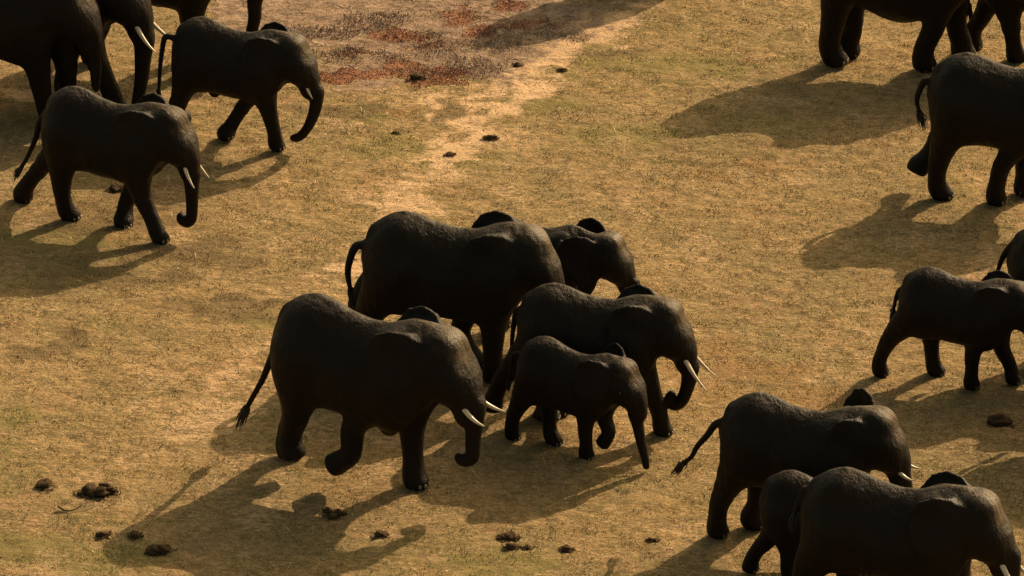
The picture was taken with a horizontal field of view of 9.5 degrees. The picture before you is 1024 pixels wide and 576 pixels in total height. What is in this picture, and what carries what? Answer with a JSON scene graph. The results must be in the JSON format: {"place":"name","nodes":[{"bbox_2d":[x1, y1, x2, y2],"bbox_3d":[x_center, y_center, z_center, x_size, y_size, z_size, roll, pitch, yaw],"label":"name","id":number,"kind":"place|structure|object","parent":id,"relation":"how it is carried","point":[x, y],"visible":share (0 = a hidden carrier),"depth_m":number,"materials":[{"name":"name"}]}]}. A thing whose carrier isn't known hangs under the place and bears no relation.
{"place":"outdoors","nodes":[
{"label":"outdoors","id":0,"kind":"place"},
{"bbox_2d":[0,0,1023,575],"bbox_3d":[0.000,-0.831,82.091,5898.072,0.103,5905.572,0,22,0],"label":"ground","id":1,"kind":"structure","parent":0,"point":[834,266],"depth_m":80.62,"materials":[{"name":"brown plant"}]},
{"bbox_2d":[34,478,57,490],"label":"dung ball","id":2,"kind":"object","parent":1,"relation":"on","point":[44,484],"visible":1,"depth_m":74.06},
{"bbox_2d":[0,0,102,116],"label":"elephant","id":3,"kind":"object","parent":1,"relation":"on","point":[36,36],"visible":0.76,"depth_m":84.79},
{"bbox_2d":[57,505,81,511],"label":"fallen branch","id":4,"kind":"object","parent":1,"relation":"on","point":[61,508],"visible":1,"depth_m":73.45,"materials":[{"name":"brown wood"}]},
{"bbox_2d":[72,482,121,501],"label":"dung pile","id":5,"kind":"object","parent":1,"relation":"on","point":[90,490],"visible":1,"depth_m":73.85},
{"bbox_2d":[92,531,112,538],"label":"dung pile","id":6,"kind":"object","parent":1,"relation":"on","point":[103,534],"visible":1,"depth_m":72.74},
{"bbox_2d":[54,0,165,104],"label":"elephant","id":7,"kind":"object","parent":1,"relation":"on","point":[134,19],"visible":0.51,"depth_m":85.53},
{"bbox_2d":[13,86,209,244],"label":"elephant","id":8,"kind":"object","parent":1,"relation":"on","point":[138,145],"visible":1,"depth_m":81.32},
{"bbox_2d":[105,184,122,193],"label":"dung pile","id":9,"kind":"object","parent":1,"relation":"on","point":[114,188],"visible":0.89,"depth_m":83.26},
{"bbox_2d":[127,529,144,539],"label":"dung pile","id":10,"kind":"object","parent":1,"relation":"on","point":[134,534],"visible":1,"depth_m":72.73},
{"bbox_2d":[143,544,173,557],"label":"dung pile","id":11,"kind":"object","parent":1,"relation":"on","point":[153,550],"visible":1,"depth_m":72.34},
{"bbox_2d":[81,0,262,63],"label":"elephant","id":12,"kind":"object","parent":1,"relation":"on","point":[186,9],"visible":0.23,"depth_m":87.15},
{"bbox_2d":[156,16,324,151],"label":"elephant","id":13,"kind":"object","parent":1,"relation":"on","point":[263,66],"visible":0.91,"depth_m":84.31},
{"bbox_2d":[317,507,347,519],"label":"dung pile","id":14,"kind":"object","parent":1,"relation":"on","point":[335,514],"visible":1,"depth_m":73.39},
{"bbox_2d":[235,293,505,490],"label":"elephant","id":15,"kind":"object","parent":1,"relation":"on","point":[407,372],"visible":1,"depth_m":73.30},
{"bbox_2d":[370,531,389,539],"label":"dung pile","id":16,"kind":"object","parent":1,"relation":"on","point":[382,534],"visible":1,"depth_m":72.77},
{"bbox_2d":[231,9,589,80],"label":"dry brush","id":17,"kind":"object","parent":1,"relation":"on","point":[385,16],"visible":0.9,"depth_m":88.71,"materials":[{"name":"brown plant"}]},
{"bbox_2d":[406,72,426,81],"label":"dung pile","id":18,"kind":"object","parent":1,"relation":"on","point":[416,76],"visible":1,"depth_m":87.32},
{"bbox_2d":[319,0,559,89],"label":"red ground cover","id":19,"kind":"object","parent":1,"relation":"on","point":[414,32],"visible":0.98,"depth_m":88.81,"materials":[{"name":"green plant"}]},
{"bbox_2d":[443,151,456,156],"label":"dung pile","id":20,"kind":"object","parent":1,"relation":"on","point":[449,153],"visible":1,"depth_m":84.44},
{"bbox_2d":[345,211,564,383],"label":"elephant","id":21,"kind":"object","parent":1,"relation":"on","point":[486,272],"visible":0.84,"depth_m":76.34},
{"bbox_2d":[482,134,499,140],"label":"dung pile","id":22,"kind":"object","parent":1,"relation":"on","point":[488,137],"visible":1,"depth_m":85.02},
{"bbox_2d":[496,531,521,541],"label":"dung pile","id":23,"kind":"object","parent":1,"relation":"on","point":[508,536],"visible":1,"depth_m":72.74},
{"bbox_2d":[501,542,521,550],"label":"dung pile","id":24,"kind":"object","parent":1,"relation":"on","point":[509,546],"visible":1,"depth_m":72.44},
{"bbox_2d":[512,62,523,67],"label":"dung pile","id":25,"kind":"object","parent":1,"relation":"on","point":[517,64],"visible":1,"depth_m":87.86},
{"bbox_2d":[520,544,535,550],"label":"dung ball","id":26,"kind":"object","parent":1,"relation":"on","point":[526,547],"visible":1,"depth_m":72.47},
{"bbox_2d":[473,217,639,328],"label":"elephant","id":27,"kind":"object","parent":1,"relation":"on","point":[590,252],"visible":0.35,"depth_m":77.53},
{"bbox_2d":[556,68,567,71],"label":"dung pile","id":28,"kind":"object","parent":1,"relation":"on","point":[562,69],"visible":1,"depth_m":87.65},
{"bbox_2d":[558,544,576,553],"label":"dung pile","id":29,"kind":"object","parent":1,"relation":"on","point":[566,548],"visible":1,"depth_m":72.41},
{"bbox_2d":[504,336,649,469],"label":"elephant","id":30,"kind":"object","parent":1,"relation":"on","point":[553,376],"visible":1,"depth_m":74.48},
{"bbox_2d":[485,282,714,436],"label":"elephant","id":31,"kind":"object","parent":1,"relation":"on","point":[644,328],"visible":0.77,"depth_m":75.06},
{"bbox_2d":[644,537,660,542],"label":"dung pile","id":32,"kind":"object","parent":1,"relation":"on","point":[650,539],"visible":1,"depth_m":72.66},
{"bbox_2d":[669,388,920,538],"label":"elephant","id":33,"kind":"object","parent":1,"relation":"on","point":[763,436],"visible":0.68,"depth_m":71.78},
{"bbox_2d":[742,470,866,575],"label":"elephant","id":34,"kind":"object","parent":1,"relation":"on","point":[779,494],"visible":0.35,"depth_m":70.88},
{"bbox_2d":[788,467,1023,575],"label":"elephant","id":35,"kind":"object","parent":1,"relation":"on","point":[855,522],"visible":1,"depth_m":69.29},
{"bbox_2d":[818,0,1023,72],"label":"elephant","id":36,"kind":"object","parent":1,"relation":"on","point":[841,26],"visible":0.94,"depth_m":87.37},
{"bbox_2d":[871,266,1023,390],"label":"elephant","id":37,"kind":"object","parent":1,"relation":"on","point":[976,319],"visible":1,"depth_m":76.44},
{"bbox_2d":[907,52,1023,206],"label":"elephant","id":38,"kind":"object","parent":1,"relation":"on","point":[974,99],"visible":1,"depth_m":82.09},
{"bbox_2d":[967,0,1023,62],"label":"elephant","id":39,"kind":"object","parent":1,"relation":"on","point":[1008,13],"visible":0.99,"depth_m":87.72},
{"bbox_2d":[986,413,1018,430],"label":"dung pile","id":40,"kind":"object","parent":1,"relation":"on","point":[999,420],"visible":1,"depth_m":75.85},
{"bbox_2d":[996,229,1023,280],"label":"elephant","id":41,"kind":"object","parent":1,"relation":"on","point":[1013,252],"visible":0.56,"depth_m":76.93},
{"bbox_2d":[0,0,1023,575],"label":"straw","id":42,"kind":"object","parent":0,"point":[472,334],"visible":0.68,"depth_m":81.11,"materials":[{"name":"beige plant"}]},
{"bbox_2d":[0,1,1023,574],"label":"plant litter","id":43,"kind":"object","parent":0,"point":[462,203],"visible":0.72,"depth_m":82.07,"materials":[{"name":"brown plant"}]}
]}

